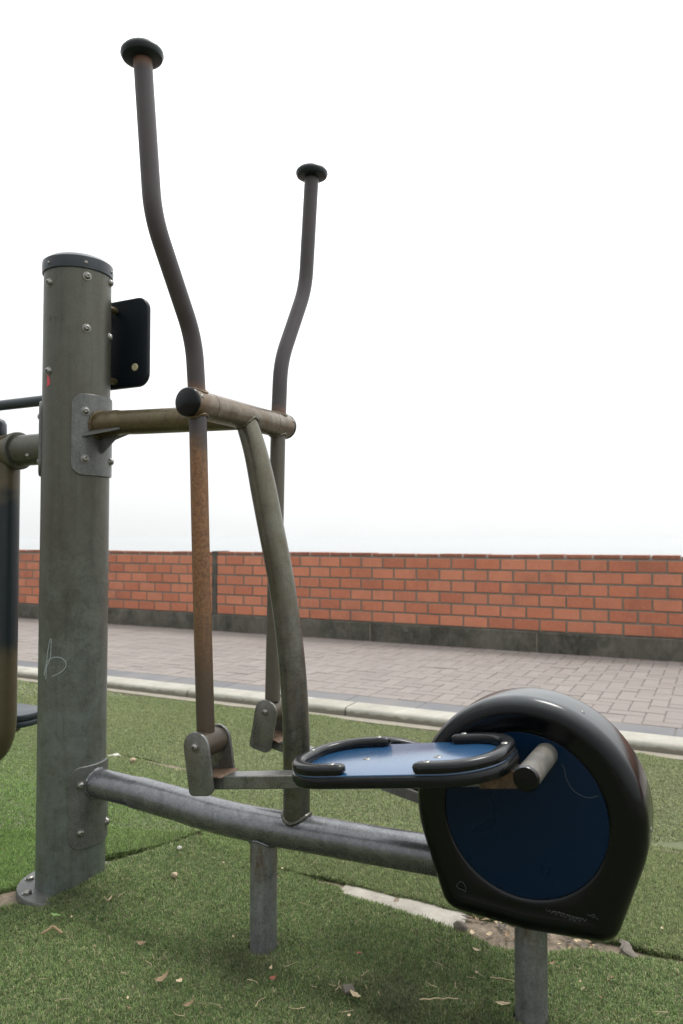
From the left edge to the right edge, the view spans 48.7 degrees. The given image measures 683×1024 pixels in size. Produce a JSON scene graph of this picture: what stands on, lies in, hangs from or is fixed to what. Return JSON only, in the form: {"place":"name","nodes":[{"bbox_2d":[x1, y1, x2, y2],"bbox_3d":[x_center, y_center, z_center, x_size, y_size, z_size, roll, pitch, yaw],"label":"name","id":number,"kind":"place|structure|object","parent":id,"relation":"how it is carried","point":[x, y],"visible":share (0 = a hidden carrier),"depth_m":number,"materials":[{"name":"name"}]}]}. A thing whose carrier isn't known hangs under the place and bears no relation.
{"place":"outdoors","nodes":[
{"label":"outdoors","id":0,"kind":"place"},
{"bbox_2d":[19,539,219,546],"bbox_3d":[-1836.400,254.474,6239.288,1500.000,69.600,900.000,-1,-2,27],"label":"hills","id":1,"kind":"structure","parent":0,"point":[130,543],"depth_m":6027.20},
{"bbox_2d":[0,694,681,1022],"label":"soil","id":2,"kind":"structure","parent":0,"point":[480,928],"depth_m":1.72,"materials":[{"name":"brown soil"}]},
{"bbox_2d":[16,37,653,1023],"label":"cross trainer","id":3,"kind":"object","parent":2,"relation":"on","point":[536,811],"visible":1,"depth_m":1.59,"materials":[{"name":"metal"}]},
{"bbox_2d":[0,395,41,760],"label":"leg swing","id":4,"kind":"object","parent":3,"relation":"attached to","point":[19,451],"visible":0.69,"depth_m":2.08,"materials":[{"name":"metal"}]},
{"bbox_2d":[110,298,150,390],"bbox_3d":[-0.658,-0.465,2.104,0.278,0.246,0.054,-1,-2,27],"label":"notice board","id":5,"kind":"object","parent":3,"relation":"attached to","point":[130,341],"visible":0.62,"depth_m":2.08,"materials":[{"name":"plastic"}]},
{"bbox_2d":[0,679,682,1023],"bbox_3d":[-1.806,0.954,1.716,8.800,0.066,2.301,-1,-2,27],"label":"turf","id":6,"kind":"structure","parent":2,"relation":"on","point":[305,977],"depth_m":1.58,"materials":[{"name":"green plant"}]},
{"bbox_2d":[41,925,62,934],"bbox_3d":[-0.649,0.938,1.695,0.049,0.015,0.015,0,-2,-2],"label":"curled leaf","id":7,"kind":"object","parent":6,"relation":"on","point":[55,928],"visible":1,"depth_m":1.69,"materials":[{"name":"brown plant"}]},
{"bbox_2d":[153,971,167,980],"bbox_3d":[-0.364,0.937,1.521,0.036,0.012,0.016,-4,2,-45],"label":"dry leaf","id":8,"kind":"object","parent":6,"relation":"on","point":[161,978],"visible":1,"depth_m":1.52,"materials":[{"name":"beige plant"}]},
{"bbox_2d":[182,998,193,1005],"bbox_3d":[-0.291,0.932,1.434,0.026,0.010,0.011,-7,4,-31],"label":"dry leaf","id":9,"kind":"object","parent":6,"relation":"on","point":[189,1003],"visible":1,"depth_m":1.44,"materials":[{"name":"beige plant"}]},
{"bbox_2d":[342,984,354,994],"bbox_3d":[0.014,0.933,1.477,0.022,0.007,0.018,12,13,-24],"label":"wood chip","id":10,"kind":"object","parent":6,"relation":"on","point":[346,988],"visible":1,"depth_m":1.47,"materials":[{"name":"grey wood"}]},
{"bbox_2d":[350,989,360,996],"bbox_3d":[0.027,0.929,1.454,0.028,0.008,0.012,1,5,44],"label":"dry leaf","id":11,"kind":"object","parent":6,"relation":"on","point":[355,994],"visible":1,"depth_m":1.46,"materials":[{"name":"beige plant"}]},
{"bbox_2d":[420,997,458,999],"bbox_3d":[0.188,0.941,1.460,0.076,0.003,0.007,-1,-4,-2],"label":"dry straw","id":12,"kind":"object","parent":6,"relation":"on","point":[438,998],"visible":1,"depth_m":1.46,"materials":[{"name":"beige plant"}]},
{"bbox_2d":[495,1001,510,1004],"bbox_3d":[0.308,0.937,1.441,0.030,0.006,0.010,-3,5,10],"label":"dry leaf","id":13,"kind":"object","parent":6,"relation":"on","point":[501,1002],"visible":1,"depth_m":1.44,"materials":[{"name":"beige plant"}]},
{"bbox_2d":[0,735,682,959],"bbox_3d":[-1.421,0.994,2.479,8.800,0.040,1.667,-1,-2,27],"label":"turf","id":14,"kind":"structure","parent":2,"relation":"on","point":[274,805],"depth_m":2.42,"materials":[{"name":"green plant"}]},
{"bbox_2d":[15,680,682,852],"bbox_3d":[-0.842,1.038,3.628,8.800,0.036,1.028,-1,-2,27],"label":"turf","id":15,"kind":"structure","parent":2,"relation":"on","point":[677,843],"depth_m":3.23,"materials":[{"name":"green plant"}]},
{"bbox_2d":[17,677,682,760],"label":"kerb haunch","id":16,"kind":"object","parent":2,"relation":"on","point":[391,723],"visible":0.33,"depth_m":3.81,"materials":[{"name":"grey concrete"}]},
{"bbox_2d":[342,884,469,927],"bbox_3d":[0.140,0.984,1.856,0.335,0.031,0.114,-1,-2,27],"label":"concrete footing","id":17,"kind":"object","parent":2,"relation":"on","point":[441,914],"visible":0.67,"depth_m":1.86,"materials":[{"name":"grey concrete"}]},
{"bbox_2d":[453,920,467,931],"bbox_3d":[0.275,0.957,1.744,0.035,0.025,0.023,4,3,10],"label":"concrete lump","id":18,"kind":"object","parent":2,"relation":"on","point":[459,925],"visible":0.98,"depth_m":1.74,"materials":[{"name":"grey concrete"}]},
{"bbox_2d":[618,939,637,958],"bbox_3d":[0.624,0.955,1.649,0.031,0.018,0.072,-1,-1,-6],"label":"stone","id":19,"kind":"object","parent":2,"relation":"on","point":[625,947],"visible":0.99,"depth_m":1.64,"materials":[{"name":"grey stone"}]},
{"bbox_2d":[0,0,682,544],"label":"sky","id":20,"kind":"structure","parent":0,"point":[488,347],"materials":[{"name":"white"}]},
{"bbox_2d":[18,618,682,728],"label":"path","id":21,"kind":"structure","parent":0,"point":[457,676],"depth_m":4.98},
{"bbox_2d":[19,544,682,555],"bbox_3d":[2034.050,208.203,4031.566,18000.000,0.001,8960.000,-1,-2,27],"label":"sea","id":22,"kind":"structure","parent":0,"point":[534,549],"depth_m":5134.24,"materials":[{"name":"grey liquid"}]},
{"bbox_2d":[496,656,681,735],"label":"path bed","id":23,"kind":"object","parent":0,"point":[636,695],"depth_m":4.30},
{"bbox_2d":[18,661,682,736],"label":"path edging","id":24,"kind":"object","parent":23,"relation":"on","point":[666,731],"visible":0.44,"depth_m":4.07,"materials":[{"name":"grey concrete"}]},
{"bbox_3d":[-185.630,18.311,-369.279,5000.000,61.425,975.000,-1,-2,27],"label":"ground","id":25,"kind":"structure","parent":0,"visible":0},
{"bbox_2d":[17,666,682,754],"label":"kerb","id":26,"kind":"structure","parent":25,"relation":"on","point":[655,743],"depth_m":3.85,"materials":[{"name":"concrete"}]},
{"bbox_2d":[18,549,682,661],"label":"brick wall","id":27,"kind":"structure","parent":25,"relation":"on","point":[622,606],"depth_m":6.12,"materials":[{"name":"brick"}]}
]}

